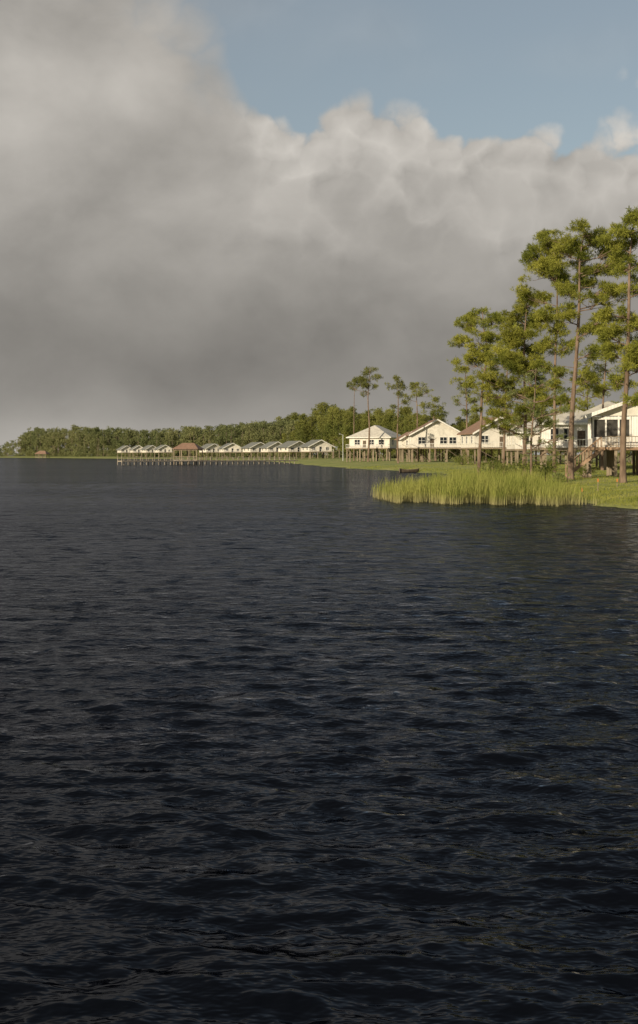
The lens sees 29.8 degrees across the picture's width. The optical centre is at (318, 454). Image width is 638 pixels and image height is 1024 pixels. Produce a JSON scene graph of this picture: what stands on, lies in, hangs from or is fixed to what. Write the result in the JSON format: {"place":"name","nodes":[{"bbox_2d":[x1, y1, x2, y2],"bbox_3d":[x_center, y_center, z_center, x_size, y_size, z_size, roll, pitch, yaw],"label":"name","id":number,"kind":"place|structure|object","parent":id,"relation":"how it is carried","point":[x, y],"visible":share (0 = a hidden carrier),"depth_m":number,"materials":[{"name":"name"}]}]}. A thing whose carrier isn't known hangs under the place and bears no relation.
{"place":"outdoors","nodes":[
{"label":"outdoors","id":0,"kind":"place"},
{"bbox_2d":[0,455,637,1023],"bbox_3d":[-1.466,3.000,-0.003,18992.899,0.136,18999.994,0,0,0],"label":"water","id":1,"kind":"structure","parent":0,"point":[286,743],"depth_m":12.11,"materials":[{"name":"liquid"}]},
{"bbox_2d":[35,451,49,457],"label":"boathouse","id":2,"kind":"object","parent":1,"relation":"in","point":[42,452],"visible":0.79,"depth_m":1007.66,"materials":[{"name":"brown wood"}]},
{"bbox_2d":[399,468,418,472],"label":"rowboat","id":3,"kind":"object","parent":1,"relation":"on","point":[408,470],"visible":0.98,"depth_m":199.55,"materials":[{"name":"brown wood"}]},
{"bbox_2d":[367,465,603,505],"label":"reeds","id":4,"kind":"object","parent":1,"relation":"in","point":[486,487],"visible":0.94,"depth_m":75.51,"materials":[{"name":"green plant"}]},
{"bbox_2d":[0,455,637,508],"bbox_3d":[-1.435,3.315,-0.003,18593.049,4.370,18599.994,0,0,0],"label":"ground","id":5,"kind":"structure","parent":0,"point":[336,462],"depth_m":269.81,"materials":[{"name":"green plant"}]},
{"bbox_2d":[116,446,129,455],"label":"cottage","id":6,"kind":"structure","parent":5,"relation":"on","point":[123,449],"depth_m":900.46,"materials":[{"name":"beige"}]},
{"bbox_2d":[129,445,142,452],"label":"cottage","id":7,"kind":"structure","parent":5,"relation":"on","point":[136,449],"depth_m":874.73,"materials":[{"name":"beige"}]},
{"bbox_2d":[140,445,158,456],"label":"cottage","id":8,"kind":"structure","parent":5,"relation":"on","point":[148,449],"depth_m":855.37,"materials":[{"name":"beige"}]},
{"bbox_2d":[0,418,308,456],"bbox_3d":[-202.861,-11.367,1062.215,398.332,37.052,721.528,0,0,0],"label":"distant wood","id":9,"kind":"object","parent":5,"relation":"on","point":[95,440],"visible":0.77,"depth_m":961.72,"materials":[{"name":"green plant"}]},
{"bbox_2d":[153,445,172,456],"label":"cottage","id":10,"kind":"structure","parent":5,"relation":"on","point":[163,449],"depth_m":825.23,"materials":[{"name":"beige"}]},
{"bbox_2d":[117,456,297,464],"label":"pier","id":11,"kind":"structure","parent":5,"relation":"on","point":[206,460],"depth_m":357.33,"materials":[{"name":"brown wood"}]},
{"bbox_2d":[173,443,203,464],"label":"pavilion","id":12,"kind":"structure","parent":11,"relation":"on","point":[188,446],"depth_m":360.10,"materials":[{"name":"brown wood"}]},
{"bbox_2d":[199,444,219,456],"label":"cottage","id":13,"kind":"structure","parent":5,"relation":"on","point":[210,448],"depth_m":725.27,"materials":[{"name":"beige"}]},
{"bbox_2d":[217,443,242,457],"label":"cottage","id":14,"kind":"structure","parent":5,"relation":"on","point":[230,448],"depth_m":685.20,"materials":[{"name":"beige"}]},
{"bbox_2d":[241,442,270,457],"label":"cottage","id":15,"kind":"structure","parent":5,"relation":"on","point":[251,447],"depth_m":634.93,"materials":[{"name":"beige wood"}]},
{"bbox_2d":[21,446,521,460],"bbox_3d":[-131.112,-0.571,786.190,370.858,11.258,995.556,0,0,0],"label":"undergrowth","id":16,"kind":"object","parent":5,"relation":"on","point":[82,452],"visible":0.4,"depth_m":701.47,"materials":[{"name":"green plant"}]},
{"bbox_2d":[259,441,287,458],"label":"cottage","id":17,"kind":"structure","parent":5,"relation":"on","point":[268,447],"depth_m":605.59,"materials":[{"name":"beige"}]},
{"bbox_2d":[280,433,286,454],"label":"pine tree","id":18,"kind":"object","parent":5,"relation":"on","point":[283,436],"visible":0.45,"depth_m":676.74,"materials":[{"name":"green plant"}]},
{"bbox_2d":[276,441,309,457],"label":"cottage","id":19,"kind":"structure","parent":5,"relation":"on","point":[290,446],"depth_m":570.35,"materials":[{"name":"beige wood"}]},
{"bbox_2d":[290,430,297,457],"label":"pine tree","id":20,"kind":"object","parent":5,"relation":"on","point":[293,435],"visible":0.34,"depth_m":650.22,"materials":[{"name":"green plant"}]},
{"bbox_2d":[291,412,299,434],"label":"pine tree","id":21,"kind":"object","parent":5,"relation":"on","point":[294,415],"visible":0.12,"depth_m":747.38,"materials":[{"name":"green plant"}]},
{"bbox_2d":[290,419,304,457],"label":"pine tree","id":22,"kind":"object","parent":5,"relation":"on","point":[299,423],"visible":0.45,"depth_m":640.30,"materials":[{"name":"green plant"}]},
{"bbox_2d":[297,413,307,433],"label":"pine tree","id":23,"kind":"object","parent":5,"relation":"on","point":[302,416],"visible":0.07,"depth_m":721.27,"materials":[{"name":"green plant"}]},
{"bbox_2d":[298,424,311,457],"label":"pine tree","id":24,"kind":"object","parent":5,"relation":"on","point":[304,428],"visible":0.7,"depth_m":609.04,"materials":[{"name":"green plant"}]},
{"bbox_2d":[305,414,317,457],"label":"pine tree","id":25,"kind":"object","parent":5,"relation":"on","point":[311,423],"visible":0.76,"depth_m":609.84,"materials":[{"name":"green plant"}]},
{"bbox_2d":[307,408,319,440],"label":"pine tree","id":26,"kind":"object","parent":5,"relation":"on","point":[314,410],"visible":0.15,"depth_m":700.00,"materials":[{"name":"green plant"}]},
{"bbox_2d":[299,440,334,458],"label":"cottage","id":27,"kind":"structure","parent":5,"relation":"on","point":[316,446],"depth_m":525.39,"materials":[{"name":"beige wood"}]},
{"bbox_2d":[314,402,328,433],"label":"pine tree","id":28,"kind":"object","parent":5,"relation":"on","point":[322,408],"visible":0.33,"depth_m":685.36,"materials":[{"name":"green plant"}]},
{"bbox_2d":[314,415,330,457],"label":"pine tree","id":29,"kind":"object","parent":5,"relation":"on","point":[318,432],"visible":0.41,"depth_m":586.77,"materials":[{"name":"green plant"}]},
{"bbox_2d":[320,416,332,457],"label":"pine tree","id":30,"kind":"object","parent":5,"relation":"on","point":[326,433],"visible":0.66,"depth_m":575.46,"materials":[{"name":"green plant"}]},
{"bbox_2d":[323,403,336,437],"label":"pine tree","id":31,"kind":"object","parent":5,"relation":"on","point":[334,405],"visible":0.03,"depth_m":640.15,"materials":[{"name":"green plant"}]},
{"bbox_2d":[322,406,342,457],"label":"pine tree","id":32,"kind":"object","parent":5,"relation":"on","point":[328,427],"visible":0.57,"depth_m":571.42,"materials":[{"name":"green plant"}]},
{"bbox_2d":[330,407,343,457],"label":"pine tree","id":33,"kind":"object","parent":5,"relation":"on","point":[338,423],"visible":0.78,"depth_m":561.42,"materials":[{"name":"green plant"}]},
{"bbox_2d":[337,406,356,448],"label":"pine tree","id":34,"kind":"object","parent":5,"relation":"on","point":[352,409],"visible":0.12,"depth_m":602.90,"materials":[{"name":"green plant"}]},
{"bbox_2d":[337,411,358,457],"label":"pine tree","id":35,"kind":"object","parent":5,"relation":"on","point":[342,443],"visible":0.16,"depth_m":546.69,"materials":[{"name":"green plant"}]},
{"bbox_2d":[339,411,357,457],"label":"pine tree","id":36,"kind":"object","parent":5,"relation":"on","point":[349,422],"visible":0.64,"depth_m":518.94,"materials":[{"name":"green plant"}]},
{"bbox_2d":[346,379,360,460],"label":"pine tree","id":37,"kind":"object","parent":5,"relation":"on","point":[351,382],"visible":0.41,"depth_m":379.93,"materials":[{"name":"green plant"}]},
{"bbox_2d":[354,418,362,457],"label":"pine tree","id":38,"kind":"object","parent":5,"relation":"on","point":[357,426],"visible":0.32,"depth_m":506.89,"materials":[{"name":"green plant"}]},
{"bbox_2d":[354,412,362,423],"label":"pine tree","id":39,"kind":"object","parent":5,"relation":"on","point":[359,416],"visible":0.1,"depth_m":587.02,"materials":[{"name":"green plant"}]},
{"bbox_2d":[346,367,382,461],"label":"pine tree","id":40,"kind":"object","parent":5,"relation":"on","point":[363,381],"visible":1,"depth_m":339.85,"materials":[{"name":"green plant"}]},
{"bbox_2d":[360,417,370,458],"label":"pine tree","id":41,"kind":"object","parent":5,"relation":"on","point":[365,422],"visible":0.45,"depth_m":487.81,"materials":[{"name":"green plant"}]},
{"bbox_2d":[365,413,377,458],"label":"pine tree","id":42,"kind":"object","parent":5,"relation":"on","point":[373,418],"visible":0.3,"depth_m":487.23,"materials":[{"name":"green plant"}]},
{"bbox_2d":[346,425,403,461],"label":"cottage","id":43,"kind":"structure","parent":5,"relation":"on","point":[383,438],"depth_m":346.88,"materials":[{"name":"beige"}]},
{"bbox_2d":[354,439,359,445],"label":"window","id":44,"kind":"structure","parent":43,"relation":"in","point":[356,441],"depth_m":348.02,"materials":[{"name":"white glass"}]},
{"bbox_2d":[378,439,383,443],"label":"window","id":45,"kind":"structure","parent":43,"relation":"in","point":[380,441],"depth_m":344.97,"materials":[{"name":"white glass"}]},
{"bbox_2d":[372,407,383,457],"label":"pine tree","id":46,"kind":"object","parent":5,"relation":"on","point":[374,412],"visible":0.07,"depth_m":535.28,"materials":[{"name":"green plant"}]},
{"bbox_2d":[371,414,385,458],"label":"pine tree","id":47,"kind":"object","parent":5,"relation":"on","point":[378,421],"visible":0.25,"depth_m":462.62,"materials":[{"name":"green plant"}]},
{"bbox_2d":[375,408,386,457],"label":"pine tree","id":48,"kind":"object","parent":5,"relation":"on","point":[379,412],"visible":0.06,"depth_m":522.47,"materials":[{"name":"green plant"}]},
{"bbox_2d":[379,412,395,458],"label":"pine tree","id":49,"kind":"object","parent":5,"relation":"on","point":[387,421],"visible":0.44,"depth_m":436.38,"materials":[{"name":"green plant"}]},
{"bbox_2d":[384,407,396,430],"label":"pine tree","id":50,"kind":"object","parent":5,"relation":"on","point":[390,410],"visible":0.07,"depth_m":525.74,"materials":[{"name":"green plant"}]},
{"bbox_2d":[391,420,398,454],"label":"pine tree","id":51,"kind":"object","parent":5,"relation":"on","point":[394,425],"visible":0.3,"depth_m":430.45,"materials":[{"name":"green plant"}]},
{"bbox_2d":[384,375,411,462],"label":"pine tree","id":52,"kind":"object","parent":5,"relation":"on","point":[396,386],"visible":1,"depth_m":284.64,"materials":[{"name":"green plant"}]},
{"bbox_2d":[396,417,406,434],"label":"pine tree","id":53,"kind":"object","parent":5,"relation":"on","point":[401,425],"visible":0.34,"depth_m":428.70,"materials":[{"name":"green plant"}]},
{"bbox_2d":[395,405,411,456],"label":"pine tree","id":54,"kind":"object","parent":5,"relation":"on","point":[400,409],"visible":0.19,"depth_m":476.18,"materials":[{"name":"green plant"}]},
{"bbox_2d":[400,406,412,450],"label":"pine tree","id":55,"kind":"object","parent":5,"relation":"on","point":[409,413],"visible":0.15,"depth_m":475.67,"materials":[{"name":"green plant"}]},
{"bbox_2d":[394,431,421,461],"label":"cottage wing","id":56,"kind":"structure","parent":5,"relation":"on","point":[402,441],"depth_m":302.09,"materials":[{"name":"white wood"}]},
{"bbox_2d":[402,415,414,458],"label":"pine tree","id":57,"kind":"object","parent":5,"relation":"on","point":[408,419],"visible":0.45,"depth_m":418.13,"materials":[{"name":"green plant"}]},
{"bbox_2d":[410,413,419,453],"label":"pine tree","id":58,"kind":"object","parent":5,"relation":"on","point":[414,415],"visible":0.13,"depth_m":447.53,"materials":[{"name":"green plant"}]},
{"bbox_2d":[411,417,420,449],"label":"pine tree","id":59,"kind":"object","parent":5,"relation":"on","point":[415,424],"visible":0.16,"depth_m":395.61,"materials":[{"name":"green plant"}]},
{"bbox_2d":[403,382,434,460],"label":"pine tree","id":60,"kind":"object","parent":5,"relation":"on","point":[415,386],"visible":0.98,"depth_m":328.85,"materials":[{"name":"green plant"}]},
{"bbox_2d":[418,421,427,459],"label":"pine tree","id":61,"kind":"object","parent":5,"relation":"on","point":[421,423],"visible":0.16,"depth_m":381.38,"materials":[{"name":"green plant"}]},
{"bbox_2d":[417,395,448,460],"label":"pine tree","id":62,"kind":"object","parent":5,"relation":"on","point":[433,411],"visible":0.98,"depth_m":328.22,"materials":[{"name":"green plant"}]},
{"bbox_2d":[406,419,464,461],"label":"cottage","id":63,"kind":"structure","parent":5,"relation":"on","point":[436,434],"depth_m":294.50,"materials":[{"name":"beige wood"}]},
{"bbox_2d":[418,437,425,442],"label":"window","id":64,"kind":"structure","parent":63,"relation":"in","point":[420,439],"depth_m":294.35,"materials":[{"name":"glass"}]},
{"bbox_2d":[440,437,446,442],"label":"window","id":65,"kind":"structure","parent":63,"relation":"in","point":[442,439],"depth_m":294.50,"materials":[{"name":"glass"}]},
{"bbox_2d":[449,437,456,444],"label":"window","id":66,"kind":"structure","parent":63,"relation":"in","point":[451,439],"depth_m":294.64,"materials":[{"name":"glass"}]},
{"bbox_2d":[432,416,447,458],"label":"pine tree","id":67,"kind":"object","parent":5,"relation":"on","point":[442,419],"visible":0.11,"depth_m":412.46,"materials":[{"name":"green plant"}]},
{"bbox_2d":[450,425,458,458],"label":"pine tree","id":68,"kind":"object","parent":5,"relation":"on","point":[454,426],"visible":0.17,"depth_m":316.74,"materials":[{"name":"green plant"}]},
{"bbox_2d":[450,420,464,454],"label":"pine tree","id":69,"kind":"object","parent":5,"relation":"on","point":[460,426],"visible":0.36,"depth_m":302.97,"materials":[{"name":"green plant"}]},
{"bbox_2d":[454,416,465,453],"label":"pine tree","id":70,"kind":"object","parent":5,"relation":"on","point":[458,418],"visible":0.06,"depth_m":350.16,"materials":[{"name":"green plant"}]},
{"bbox_2d":[451,452,476,464],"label":"shrub","id":71,"kind":"object","parent":5,"relation":"on","point":[459,459],"visible":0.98,"depth_m":233.66,"materials":[{"name":"green plant"}]},
{"bbox_2d":[449,370,480,461],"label":"pine tree","id":72,"kind":"object","parent":5,"relation":"on","point":[467,397],"visible":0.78,"depth_m":274.74,"materials":[{"name":"green plant"}]},
{"bbox_2d":[462,418,476,461],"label":"pine tree","id":73,"kind":"object","parent":5,"relation":"on","point":[471,422],"visible":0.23,"depth_m":271.81,"materials":[{"name":"green plant"}]},
{"bbox_2d":[465,413,483,454],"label":"pine tree","id":74,"kind":"object","parent":5,"relation":"on","point":[476,416],"visible":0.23,"depth_m":313.48,"materials":[{"name":"green plant"}]},
{"bbox_2d":[446,306,508,474],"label":"pine tree","id":75,"kind":"object","parent":5,"relation":"on","point":[472,317],"visible":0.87,"depth_m":149.56,"materials":[{"name":"green plant"}]},
{"bbox_2d":[481,449,490,454],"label":"pine tree","id":76,"kind":"object","parent":5,"relation":"on","point":[488,451],"visible":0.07,"depth_m":261.09,"materials":[{"name":"green plant"}]},
{"bbox_2d":[481,455,501,468],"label":"shrub","id":77,"kind":"object","parent":5,"relation":"on","point":[494,460],"visible":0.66,"depth_m":189.99,"materials":[{"name":"green plant"}]},
{"bbox_2d":[457,416,527,464],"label":"cottage","id":78,"kind":"structure","parent":5,"relation":"on","point":[491,440],"depth_m":236.49,"materials":[{"name":"beige wood"}]},
{"bbox_2d":[482,435,488,443],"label":"window","id":79,"kind":"structure","parent":78,"relation":"in","point":[485,438],"depth_m":236.11,"materials":[{"name":"white glass"}]},
{"bbox_2d":[477,461,513,475],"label":"shrub","id":80,"kind":"object","parent":5,"relation":"on","point":[491,464],"visible":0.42,"depth_m":125.25,"materials":[{"name":"green plant"}]},
{"bbox_2d":[493,449,505,457],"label":"pine tree","id":81,"kind":"object","parent":5,"relation":"on","point":[496,451],"visible":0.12,"depth_m":260.65,"materials":[{"name":"green plant"}]},
{"bbox_2d":[477,317,530,467],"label":"pine tree","id":82,"kind":"object","parent":5,"relation":"on","point":[514,324],"visible":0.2,"depth_m":169.82,"materials":[{"name":"green plant"}]},
{"bbox_2d":[469,291,561,474],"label":"pine tree","id":83,"kind":"object","parent":5,"relation":"on","point":[514,363],"visible":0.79,"depth_m":137.06,"materials":[{"name":"green plant"}]},
{"bbox_2d":[495,456,536,475],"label":"shrub","id":84,"kind":"object","parent":5,"relation":"on","point":[514,465],"visible":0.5,"depth_m":107.71,"materials":[{"name":"green plant"}]},
{"bbox_2d":[505,420,567,464],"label":"cottage","id":85,"kind":"structure","parent":5,"relation":"on","point":[515,443],"depth_m":210.00,"materials":[{"name":"beige"}]},
{"bbox_2d":[503,368,573,477],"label":"pine tree","id":86,"kind":"object","parent":5,"relation":"on","point":[554,413],"visible":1,"depth_m":104.02,"materials":[{"name":"green plant"}]},
{"bbox_2d":[522,457,563,480],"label":"shrub","id":87,"kind":"object","parent":5,"relation":"on","point":[550,466],"visible":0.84,"depth_m":105.22,"materials":[{"name":"green plant"}]},
{"bbox_2d":[510,228,584,476],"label":"pine tree","id":88,"kind":"object","parent":5,"relation":"on","point":[541,265],"visible":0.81,"depth_m":127.72,"materials":[{"name":"green plant"}]},
{"bbox_2d":[551,451,564,462],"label":"pine tree","id":89,"kind":"object","parent":5,"relation":"on","point":[558,452],"visible":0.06,"depth_m":234.76,"materials":[{"name":"green plant"}]},
{"bbox_2d":[549,471,574,482],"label":"shrub","id":90,"kind":"object","parent":5,"relation":"on","point":[557,476],"visible":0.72,"depth_m":99.84,"materials":[{"name":"green plant"}]},
{"bbox_2d":[535,409,605,471],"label":"cottage","id":91,"kind":"structure","parent":5,"relation":"on","point":[580,433],"depth_m":153.13,"materials":[{"name":"wood"}]},
{"bbox_2d":[550,428,559,441],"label":"window","id":92,"kind":"structure","parent":91,"relation":"in","point":[557,429],"depth_m":153.34,"materials":[{"name":"white glass"}]},
{"bbox_2d":[563,428,568,441],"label":"window","id":93,"kind":"structure","parent":91,"relation":"in","point":[566,430],"depth_m":153.16,"materials":[{"name":"glass"}]},
{"bbox_2d":[577,431,584,446],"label":"door","id":94,"kind":"structure","parent":91,"relation":"in","point":[580,434],"depth_m":152.88,"materials":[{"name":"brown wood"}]},
{"bbox_2d":[538,218,632,479],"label":"pine tree","id":95,"kind":"object","parent":5,"relation":"on","point":[570,246],"visible":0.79,"depth_m":111.72,"materials":[{"name":"green plant"}]},
{"bbox_2d":[561,352,610,410],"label":"pine tree","id":96,"kind":"object","parent":5,"relation":"on","point":[582,402],"visible":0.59,"depth_m":164.25,"materials":[{"name":"green plant"}]},
{"bbox_2d":[574,464,599,477],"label":"shrub","id":97,"kind":"object","parent":5,"relation":"on","point":[580,471],"visible":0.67,"depth_m":117.82,"materials":[{"name":"green plant"}]},
{"bbox_2d":[565,401,637,477],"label":"porch house","id":98,"kind":"structure","parent":5,"relation":"on","point":[604,433],"depth_m":115.32,"materials":[{"name":"white wood"}]},
{"bbox_2d":[589,423,590,438],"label":"window","id":99,"kind":"structure","parent":98,"relation":"in","point":[589,423],"depth_m":119.25,"materials":[{"name":"glass"}]},
{"bbox_2d":[577,312,636,469],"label":"pine tree","id":100,"kind":"object","parent":5,"relation":"on","point":[599,388],"visible":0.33,"depth_m":149.96,"materials":[{"name":"green plant"}]},
{"bbox_2d":[582,401,635,463],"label":"cottage","id":101,"kind":"structure","parent":5,"relation":"on","point":[599,407],"depth_m":162.60,"materials":[{"name":"wood"}]},
{"bbox_2d":[592,205,637,482],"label":"pine tree","id":102,"kind":"object","parent":5,"relation":"on","point":[608,347],"visible":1,"depth_m":97.80,"materials":[{"name":"green plant"}]},
{"bbox_2d":[617,450,630,463],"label":"pine tree","id":103,"kind":"object","parent":5,"relation":"on","point":[618,452],"visible":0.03,"depth_m":213.35,"materials":[{"name":"green plant"}]},
{"bbox_2d":[0,0,637,454],"label":"sky","id":104,"kind":"structure","parent":0,"point":[213,213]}
]}

